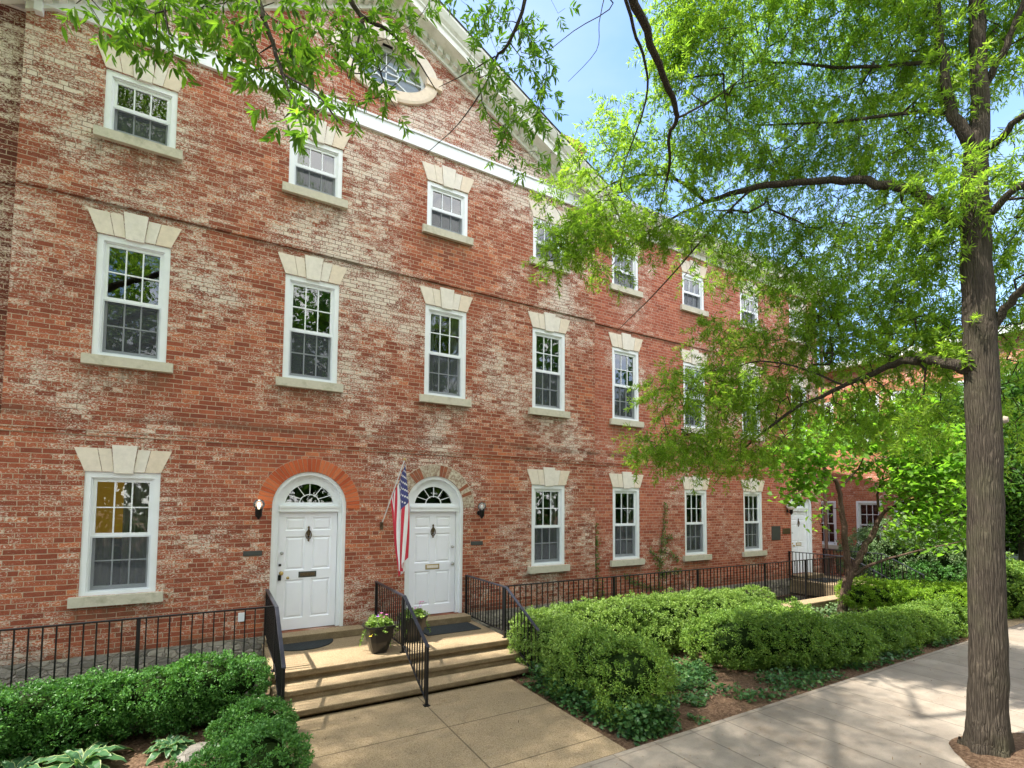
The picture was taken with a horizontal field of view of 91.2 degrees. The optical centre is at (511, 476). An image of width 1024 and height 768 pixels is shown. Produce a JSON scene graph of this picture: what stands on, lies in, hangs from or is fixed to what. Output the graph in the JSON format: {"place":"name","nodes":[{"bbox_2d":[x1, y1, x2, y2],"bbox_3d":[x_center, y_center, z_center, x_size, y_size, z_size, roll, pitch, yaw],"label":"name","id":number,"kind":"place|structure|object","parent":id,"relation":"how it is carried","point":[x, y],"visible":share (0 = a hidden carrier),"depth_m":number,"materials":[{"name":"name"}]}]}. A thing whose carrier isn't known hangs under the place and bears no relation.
{"place":"outdoors","nodes":[
{"label":"outdoors","id":0,"kind":"place"},
{"bbox_2d":[285,679,626,767],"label":"front path","id":1,"kind":"structure","parent":0,"point":[447,733],"depth_m":6.02,"materials":[{"name":"beige concrete"}]},
{"bbox_2d":[0,574,1023,767],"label":"ground","id":2,"kind":"structure","parent":0,"point":[140,743],"depth_m":7.05,"materials":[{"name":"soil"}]},
{"bbox_2d":[0,4,25,412],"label":"brick house","id":3,"kind":"structure","parent":2,"relation":"on","point":[12,25],"depth_m":7.06,"materials":[{"name":"red brick"}]},
{"bbox_2d":[0,755,47,767],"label":"hosta plant","id":4,"kind":"object","parent":2,"relation":"on","point":[24,762],"visible":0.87,"depth_m":5.04,"materials":[{"name":"green plant"}]},
{"bbox_2d":[39,741,135,767],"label":"hosta plant","id":5,"kind":"object","parent":2,"relation":"on","point":[96,753],"visible":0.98,"depth_m":5.16,"materials":[{"name":"green plant"}]},
{"bbox_2d":[1,706,263,750],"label":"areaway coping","id":6,"kind":"object","parent":2,"relation":"on","point":[134,728],"depth_m":6.10,"materials":[{"name":"stone"}]},
{"bbox_2d":[0,605,273,696],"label":"railing","id":7,"kind":"object","parent":6,"relation":"on","point":[137,643],"visible":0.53,"depth_m":6.21,"materials":[{"name":"black metal"}]},
{"bbox_2d":[0,649,274,767],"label":"hedge","id":8,"kind":"object","parent":2,"relation":"on","point":[31,724],"visible":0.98,"depth_m":5.66,"materials":[{"name":"green plant"}]},
{"bbox_2d":[141,734,195,765],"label":"hosta plant","id":9,"kind":"object","parent":2,"relation":"on","point":[170,742],"visible":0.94,"depth_m":5.53,"materials":[{"name":"green plant"}]},
{"bbox_2d":[175,741,219,763],"bbox_3d":[-3.480,3.052,5.579,0.520,0.090,0.520,2,-4,-30],"label":"stone","id":10,"kind":"object","parent":2,"relation":"on","point":[185,754],"visible":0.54,"depth_m":5.48,"materials":[{"name":"grey stone"}]},
{"bbox_2d":[157,716,314,767],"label":"shrub","id":11,"kind":"object","parent":2,"relation":"on","point":[256,749],"visible":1,"depth_m":4.78,"materials":[{"name":"green plant"}]},
{"bbox_2d":[200,694,299,756],"bbox_3d":[-2.948,2.797,5.713,1.020,0.606,0.755,2,-4,-30],"label":"shrub","id":12,"kind":"object","parent":2,"relation":"on","point":[234,713],"visible":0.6,"depth_m":5.65,"materials":[{"name":"green plant"}]},
{"bbox_2d":[0,0,623,721],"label":"brick house","id":13,"kind":"structure","parent":2,"relation":"on","point":[222,316],"depth_m":8.64,"materials":[{"name":"red brick"}]},
{"bbox_2d":[67,445,171,608],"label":"window","id":14,"kind":"structure","parent":13,"relation":"in","point":[119,502],"depth_m":7.51,"materials":[{"name":"white paint"}]},
{"bbox_2d":[80,207,181,373],"bbox_3d":[-5.760,-2.799,7.623,1.163,2.370,0.235,2,-4,-30],"label":"window","id":15,"kind":"structure","parent":13,"relation":"in","point":[135,229],"depth_m":7.58,"materials":[{"name":"white paint"}]},
{"bbox_2d":[93,41,186,161],"bbox_3d":[-5.737,-5.775,7.783,1.163,1.510,0.235,2,-4,-30],"label":"window","id":16,"kind":"structure","parent":13,"relation":"in","point":[109,131],"depth_m":7.74,"materials":[{"name":"white paint"}]},
{"bbox_2d":[243,551,261,555],"bbox_3d":[-4.261,1.261,8.238,0.280,0.080,0.017,2,-4,-30],"label":"wall plaque","id":17,"kind":"object","parent":13,"relation":"attached to","point":[252,553],"depth_m":8.23,"materials":[{"name":"metal"}]},
{"bbox_2d":[253,499,264,518],"bbox_3d":[-4.152,0.533,8.219,0.176,0.334,0.216,2,-4,-30],"label":"wall lantern","id":18,"kind":"object","parent":13,"relation":"attached to","point":[258,512],"depth_m":8.19,"materials":[{"name":"black metal"}]},
{"bbox_2d":[276,512,336,629],"bbox_3d":[-3.576,1.626,8.768,0.958,2.014,0.110,2,-4,-30],"label":"door","id":19,"kind":"structure","parent":13,"relation":"in","point":[307,541],"depth_m":8.77,"materials":[{"name":"paint"}]},
{"bbox_2d":[276,252,346,392],"bbox_3d":[-3.559,-2.714,8.901,1.163,2.370,0.235,2,-4,-30],"label":"window","id":20,"kind":"structure","parent":13,"relation":"in","point":[313,279],"depth_m":8.87,"materials":[{"name":"white paint"}]},
{"bbox_2d":[282,110,350,209],"bbox_3d":[-3.554,-5.688,9.091,1.163,1.510,0.305,2,-4,-30],"label":"window","id":21,"kind":"structure","parent":13,"relation":"in","point":[332,196],"depth_m":9.08,"materials":[{"name":"white paint"}]},
{"bbox_2d":[330,22,442,105],"bbox_3d":[-2.441,-8.003,9.828,2.180,1.500,0.310,2,-4,-30],"label":"oval window","id":22,"kind":"structure","parent":13,"relation":"in","point":[410,94],"depth_m":10.00,"materials":[{"name":"stone"}]},
{"bbox_2d":[380,458,409,576],"bbox_3d":[-2.102,0.724,8.978,0.158,2.064,0.990,3,-4,-38],"label":"flag","id":23,"kind":"object","parent":13,"relation":"attached to","point":[399,500],"visible":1,"depth_m":8.70,"materials":[{"name":"multicoloured fabric"}]},
{"bbox_2d":[409,512,454,613],"bbox_3d":[-1.575,1.704,9.930,0.958,2.014,0.110,2,-4,-30],"label":"door","id":24,"kind":"structure","parent":13,"relation":"in","point":[432,534],"depth_m":9.94,"materials":[{"name":"paint"}]},
{"bbox_2d":[419,285,472,406],"bbox_3d":[-1.375,-2.627,10.211,1.163,2.370,0.305,2,-4,-30],"label":"window","id":25,"kind":"structure","parent":13,"relation":"in","point":[448,300],"depth_m":10.21,"materials":[{"name":"white paint"}]},
{"bbox_2d":[422,161,473,246],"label":"window","id":26,"kind":"structure","parent":13,"relation":"in","point":[446,176],"depth_m":10.31,"materials":[{"name":"white paint"}]},
{"bbox_2d":[471,541,482,544],"bbox_3d":[-0.722,1.369,10.295,0.270,0.080,0.017,2,-4,-30],"label":"wall plaque","id":27,"kind":"object","parent":13,"relation":"attached to","point":[476,542],"depth_m":10.29,"materials":[{"name":"metal"}]},
{"bbox_2d":[477,502,485,517],"bbox_3d":[-0.626,0.690,10.266,0.176,0.334,0.216,2,-4,-30],"label":"wall lantern","id":28,"kind":"object","parent":13,"relation":"attached to","point":[480,512],"depth_m":10.24,"materials":[{"name":"black metal"}]},
{"bbox_2d":[527,467,569,573],"bbox_3d":[0.779,0.963,11.289,1.163,2.330,0.305,2,-4,-30],"label":"window","id":29,"kind":"structure","parent":13,"relation":"in","point":[551,480],"depth_m":11.29,"materials":[{"name":"white paint"}]},
{"bbox_2d":[528,311,569,418],"bbox_3d":[0.823,-2.544,11.447,1.163,2.370,0.235,2,-4,-30],"label":"window","id":30,"kind":"structure","parent":13,"relation":"in","point":[551,324],"depth_m":11.46,"materials":[{"name":"white paint"}]},
{"bbox_2d":[528,200,570,274],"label":"window","id":31,"kind":"structure","parent":13,"relation":"in","point":[555,214],"depth_m":11.49,"materials":[{"name":"white paint"}]},
{"bbox_2d":[595,523,604,604],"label":"climbing vine","id":32,"kind":"object","parent":13,"relation":"attached to","point":[596,554],"visible":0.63,"depth_m":11.98,"materials":[{"name":"green plant"}]},
{"bbox_2d":[52,0,613,187],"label":"oak tree","id":33,"kind":"object","parent":2,"relation":"on","point":[243,47],"visible":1,"depth_m":3.30,"materials":[{"name":"green plant"}]},
{"bbox_2d":[262,613,528,716],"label":"entrance steps","id":34,"kind":"structure","parent":2,"relation":"on","point":[343,670],"depth_m":7.60,"materials":[{"name":"beige stone"}]},
{"bbox_2d":[265,589,285,715],"bbox_3d":[-3.394,2.467,7.123,0.080,1.326,2.730,2,-4,-30],"label":"handrail","id":35,"kind":"object","parent":34,"relation":"on","point":[273,635],"visible":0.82,"depth_m":6.80,"materials":[{"name":"metal"}]},
{"bbox_2d":[283,638,332,650],"bbox_3d":[-3.343,2.728,8.073,0.960,0.014,0.460,2,-4,-30],"label":"doormat","id":36,"kind":"object","parent":34,"relation":"on","point":[307,645],"visible":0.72,"depth_m":8.08,"materials":[{"name":"rubber"}]},
{"bbox_2d":[362,620,395,653],"bbox_3d":[-2.084,2.520,7.832,0.461,0.428,0.461,2,-4,-30],"label":"planter","id":37,"kind":"object","parent":34,"relation":"on","point":[379,642],"visible":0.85,"depth_m":7.68,"materials":[{"name":"ceramic"}]},
{"bbox_2d":[359,612,398,646],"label":"flowering plant","id":38,"kind":"object","parent":37,"relation":"in","point":[372,620],"visible":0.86,"depth_m":7.81,"materials":[{"name":"green plant"}]},
{"bbox_2d":[374,581,429,706],"bbox_3d":[-1.830,2.527,8.032,0.080,1.326,2.730,2,-4,-30],"label":"handrail","id":39,"kind":"object","parent":34,"relation":"on","point":[405,603],"visible":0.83,"depth_m":7.63,"materials":[{"name":"metal"}]},
{"bbox_2d":[398,613,427,641],"bbox_3d":[-1.696,2.559,8.497,0.461,0.428,0.461,2,-4,-30],"label":"planter","id":40,"kind":"object","parent":34,"relation":"on","point":[422,621],"visible":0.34,"depth_m":8.36,"materials":[{"name":"ceramic"}]},
{"bbox_2d":[396,601,429,636],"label":"flowering plant","id":41,"kind":"object","parent":40,"relation":"in","point":[418,611],"visible":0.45,"depth_m":8.46,"materials":[{"name":"green plant"}]},
{"bbox_2d":[423,622,480,635],"bbox_3d":[-1.164,2.809,9.258,1.040,0.014,0.580,2,-4,-30],"label":"doormat","id":42,"kind":"object","parent":34,"relation":"on","point":[450,628],"visible":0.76,"depth_m":9.23,"materials":[{"name":"rubber"}]},
{"bbox_2d":[465,575,539,683],"bbox_3d":[-0.257,2.589,8.946,0.080,1.326,2.730,2,-4,-30],"label":"handrail","id":43,"kind":"object","parent":34,"relation":"on","point":[515,600],"visible":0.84,"depth_m":8.81,"materials":[{"name":"metal"}]},
{"bbox_2d":[505,605,619,699],"bbox_3d":[0.788,2.705,7.913,1.414,1.106,2.576,2,-4,-30],"label":"hedge","id":44,"kind":"object","parent":2,"relation":"on","point":[550,645],"visible":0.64,"depth_m":7.70,"materials":[{"name":"green plant"}]},
{"bbox_2d":[558,620,683,728],"bbox_3d":[1.462,2.595,6.788,1.458,1.189,1.670,2,-4,-30],"label":"shrub","id":45,"kind":"object","parent":2,"relation":"on","point":[625,671],"visible":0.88,"depth_m":6.45,"materials":[{"name":"green plant"}]},
{"bbox_2d":[535,584,777,656],"bbox_3d":[3.147,2.777,9.917,6.239,1.216,1.512,2,-4,-30],"label":"hedge","id":46,"kind":"object","parent":2,"relation":"on","point":[663,618],"visible":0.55,"depth_m":9.38,"materials":[{"name":"green plant"}]},
{"bbox_2d":[563,134,827,632],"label":"brick house","id":47,"kind":"structure","parent":2,"relation":"on","point":[706,528],"depth_m":13.68,"materials":[{"name":"red brick"}]},
{"bbox_2d":[608,332,643,427],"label":"window","id":48,"kind":"structure","parent":47,"relation":"in","point":[624,341],"depth_m":12.77,"materials":[{"name":"white paint"}]},
{"bbox_2d":[609,237,642,298],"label":"window","id":49,"kind":"structure","parent":47,"relation":"in","point":[634,292],"depth_m":12.99,"materials":[{"name":"white paint"}]},
{"bbox_2d":[609,472,644,566],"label":"window","id":50,"kind":"structure","parent":47,"relation":"in","point":[624,480],"depth_m":12.65,"materials":[{"name":"white paint"}]},
{"bbox_2d":[624,502,681,593],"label":"climbing vine","id":51,"kind":"object","parent":47,"relation":"attached to","point":[662,552],"visible":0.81,"depth_m":13.06,"materials":[{"name":"green plant"}]},
{"bbox_2d":[680,349,707,434],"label":"window","id":52,"kind":"structure","parent":47,"relation":"in","point":[691,363],"depth_m":14.04,"materials":[{"name":"white paint"}]},
{"bbox_2d":[679,259,708,316],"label":"window","id":53,"kind":"structure","parent":47,"relation":"in","point":[698,309],"depth_m":14.24,"materials":[{"name":"white paint"}]},
{"bbox_2d":[681,475,711,560],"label":"window","id":54,"kind":"structure","parent":47,"relation":"in","point":[692,555],"depth_m":13.93,"materials":[{"name":"white paint"}]},
{"bbox_2d":[738,280,761,332],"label":"window","id":55,"kind":"structure","parent":47,"relation":"in","point":[749,299],"depth_m":15.56,"materials":[{"name":"white paint"}]},
{"bbox_2d":[740,363,764,440],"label":"window","id":56,"kind":"structure","parent":47,"relation":"in","point":[761,438],"depth_m":15.33,"materials":[{"name":"white paint"}]},
{"bbox_2d":[740,478,766,556],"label":"window","id":57,"kind":"structure","parent":47,"relation":"in","point":[755,506],"depth_m":15.25,"materials":[{"name":"white paint"}]},
{"bbox_2d":[771,526,780,539],"bbox_3d":[8.240,1.764,15.637,0.450,0.440,0.017,2,-4,-30],"label":"wall plaque","id":58,"kind":"object","parent":47,"relation":"attached to","point":[776,532],"depth_m":15.62,"materials":[{"name":"metal"}]},
{"bbox_2d":[782,528,789,533],"bbox_3d":[8.712,1.732,15.913,0.400,0.180,0.017,2,-4,-30],"label":"wall plaque","id":59,"kind":"object","parent":47,"relation":"attached to","point":[785,530],"depth_m":15.89,"materials":[{"name":"gold metal"}]},
{"bbox_2d":[786,501,794,514],"bbox_3d":[8.848,0.996,15.888,0.280,0.430,0.280,2,-4,-30],"label":"wall lantern","id":60,"kind":"object","parent":47,"relation":"attached to","point":[791,509],"depth_m":15.84,"materials":[{"name":"black metal"}]},
{"bbox_2d":[787,297,806,344],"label":"window","id":61,"kind":"structure","parent":47,"relation":"in","point":[787,297],"depth_m":16.71,"materials":[{"name":"white paint"}]},
{"bbox_2d":[791,511,806,572],"bbox_3d":[9.405,2.138,16.446,0.958,2.014,0.110,2,-4,-30],"label":"door","id":62,"kind":"structure","parent":47,"relation":"in","point":[799,533],"depth_m":16.47,"materials":[{"name":"paint"}]},
{"bbox_2d":[791,374,807,436],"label":"window","id":63,"kind":"structure","parent":47,"relation":"in","point":[805,384],"depth_m":16.75,"materials":[{"name":"white paint"}]},
{"bbox_2d":[520,635,960,745],"bbox_3d":[4.644,3.128,9.082,9.227,0.482,2.586,2,-4,-30],"label":"ivy","id":64,"kind":"object","parent":2,"relation":"on","point":[666,716],"visible":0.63,"depth_m":7.24,"materials":[{"name":"green plant"}]},
{"bbox_2d":[767,594,852,612],"bbox_3d":[8.068,3.401,13.224,3.940,0.310,0.370,2,-4,-30],"label":"stone ledge","id":65,"kind":"object","parent":2,"relation":"on","point":[818,602],"visible":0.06,"depth_m":13.09,"materials":[{"name":"beige stone"}]},
{"bbox_2d":[678,593,967,671],"bbox_3d":[6.491,2.862,10.026,7.592,1.111,2.651,2,-4,-30],"label":"hedge","id":66,"kind":"object","parent":2,"relation":"on","point":[746,636],"visible":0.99,"depth_m":8.71,"materials":[{"name":"green plant"}]},
{"bbox_2d":[797,602,871,621],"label":"ivy","id":67,"kind":"object","parent":2,"relation":"on","point":[828,611],"visible":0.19,"depth_m":12.51,"materials":[{"name":"green plant"}]},
{"bbox_2d":[790,572,889,603],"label":"entrance steps","id":68,"kind":"structure","parent":2,"relation":"on","point":[817,586],"depth_m":15.42,"materials":[{"name":"beige stone"}]},
{"bbox_2d":[807,577,839,581],"bbox_3d":[9.793,3.238,15.703,1.000,0.014,0.580,2,-4,-30],"label":"doormat","id":69,"kind":"object","parent":68,"relation":"on","point":[823,579],"visible":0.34,"depth_m":15.73,"materials":[{"name":"rubber"}]},
{"bbox_2d":[788,551,891,602],"bbox_3d":[9.496,2.971,14.680,0.080,1.326,2.850,2,-4,-30],"label":"handrail","id":70,"kind":"object","parent":68,"relation":"on","point":[828,566],"visible":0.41,"depth_m":14.98,"materials":[{"name":"metal"}]},
{"bbox_2d":[823,549,924,586],"bbox_3d":[11.190,3.037,15.664,0.080,1.326,2.850,2,-4,-30],"label":"handrail","id":71,"kind":"object","parent":68,"relation":"on","point":[874,566],"visible":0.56,"depth_m":15.43,"materials":[{"name":"metal"}]},
{"bbox_2d":[751,381,966,614],"bbox_3d":[8.130,0.553,11.960,6.016,6.018,3.075,1,-3,-10],"label":"tree","id":72,"kind":"object","parent":2,"relation":"on","point":[923,515],"visible":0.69,"depth_m":11.70,"materials":[{"name":"green plant"}]},
{"bbox_2d":[833,512,966,583],"bbox_3d":[12.943,2.452,16.269,4.301,2.691,3.026,-2,-4,38],"label":"shrub","id":73,"kind":"object","parent":2,"relation":"on","point":[886,547],"visible":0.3,"depth_m":15.80,"materials":[{"name":"green plant"}]},
{"bbox_2d":[834,573,967,630],"bbox_3d":[9.590,2.972,12.032,3.195,1.150,1.906,-2,-4,38],"label":"hedge","id":74,"kind":"object","parent":2,"relation":"on","point":[874,593],"visible":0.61,"depth_m":11.87,"materials":[{"name":"green plant"}]},
{"bbox_2d":[863,559,966,589],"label":"hedge","id":75,"kind":"object","parent":2,"relation":"on","point":[928,573],"visible":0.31,"depth_m":15.14,"materials":[{"name":"green plant"}]},
{"bbox_2d":[818,324,1023,579],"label":"brick house","id":76,"kind":"structure","parent":2,"relation":"on","point":[860,505],"depth_m":19.80,"materials":[{"name":"brick"}]},
{"bbox_2d":[819,402,832,430],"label":"window","id":77,"kind":"structure","parent":76,"relation":"in","point":[829,402],"depth_m":20.94,"materials":[{"name":"white paint"}]},
{"bbox_2d":[821,501,839,548],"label":"window","id":78,"kind":"structure","parent":76,"relation":"in","point":[832,535],"depth_m":20.71,"materials":[{"name":"white paint"}]},
{"bbox_2d":[853,501,882,549],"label":"window","id":79,"kind":"structure","parent":76,"relation":"in","point":[866,511],"depth_m":19.59,"materials":[{"name":"white paint"}]},
{"bbox_2d":[894,501,923,531],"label":"window","id":80,"kind":"structure","parent":76,"relation":"in","point":[894,501],"depth_m":18.59,"materials":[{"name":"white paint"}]},
{"bbox_2d":[945,501,966,541],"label":"window","id":81,"kind":"structure","parent":76,"relation":"in","point":[953,501],"depth_m":17.23,"materials":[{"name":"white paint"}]},
{"bbox_2d":[1005,515,1018,560],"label":"window","id":82,"kind":"structure","parent":76,"relation":"in","point":[1007,548],"depth_m":15.95,"materials":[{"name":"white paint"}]},
{"bbox_2d":[906,487,966,538],"bbox_3d":[14.875,1.925,17.108,3.079,3.924,3.102,2,-4,-30],"label":"pale stemmed tree","id":83,"kind":"object","parent":2,"relation":"on","point":[949,508],"visible":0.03,"depth_m":16.86,"materials":[{"name":"green plant"}]},
{"bbox_2d":[871,375,1011,539],"bbox_3d":[13.536,0.209,16.215,3.966,7.317,3.891,2,-4,-30],"label":"tree","id":84,"kind":"object","parent":2,"relation":"on","point":[957,414],"visible":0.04,"depth_m":15.76,"materials":[{"name":"green plant"}]},
{"bbox_2d":[945,338,1023,562],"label":"tree","id":85,"kind":"object","parent":2,"relation":"on","point":[1014,501],"visible":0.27,"depth_m":15.19,"materials":[{"name":"green plant"}]},
{"bbox_2d":[961,551,1023,619],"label":"hedge","id":86,"kind":"object","parent":2,"relation":"on","point":[1015,580],"visible":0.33,"depth_m":12.51,"materials":[{"name":"green plant"}]},
{"bbox_2d":[260,595,809,694],"bbox_3d":[-11.096,3.450,3.345,46.900,1.100,1.800,2,-4,-30],"label":"sunken areaway","id":87,"kind":"object","parent":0,"point":[789,601],"visible":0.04,"depth_m":15.62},
{"bbox_2d":[441,0,1023,362],"label":"sky","id":88,"kind":"structure","parent":0,"point":[607,72],"materials":[{"name":"blue"}]},
{"bbox_2d":[572,623,1023,767],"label":"sidewalk","id":89,"kind":"structure","parent":0,"point":[890,699],"depth_m":6.28,"materials":[{"name":"concrete"}]},
{"bbox_2d":[313,643,1023,767],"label":"fallen leaves","id":90,"kind":"object","parent":89,"relation":"on","point":[642,756],"visible":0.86,"depth_m":6.02,"materials":[{"name":"brown plant"}]},
{"bbox_2d":[949,732,1023,767],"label":"tree pit soil","id":91,"kind":"object","parent":89,"relation":"on","point":[974,760],"visible":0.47,"depth_m":5.48,"materials":[{"name":"brown soil"}]},
{"bbox_2d":[522,0,1023,757],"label":"oak tree","id":92,"kind":"object","parent":91,"relation":"on","point":[970,352],"visible":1,"depth_m":6.93,"materials":[{"name":"green plant"}]},
{"bbox_2d":[1007,616,1023,627],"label":"path","id":93,"kind":"structure","parent":0,"point":[1014,621],"depth_m":12.19,"materials":[{"name":"beige concrete"}]},
{"bbox_3d":[4.746,3.440,11.640,11.250,0.150,0.220,2,-4,-30],"label":"areaway coping","id":94,"kind":"object","parent":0,"visible":0},
{"bbox_2d":[503,556,842,635],"bbox_3d":[4.707,2.768,11.662,11.280,1.295,0.040,2,-4,-30],"label":"railing","id":95,"kind":"object","parent":94,"relation":"on","point":[700,569],"visible":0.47,"depth_m":11.91,"materials":[{"name":"black metal"}]}
]}

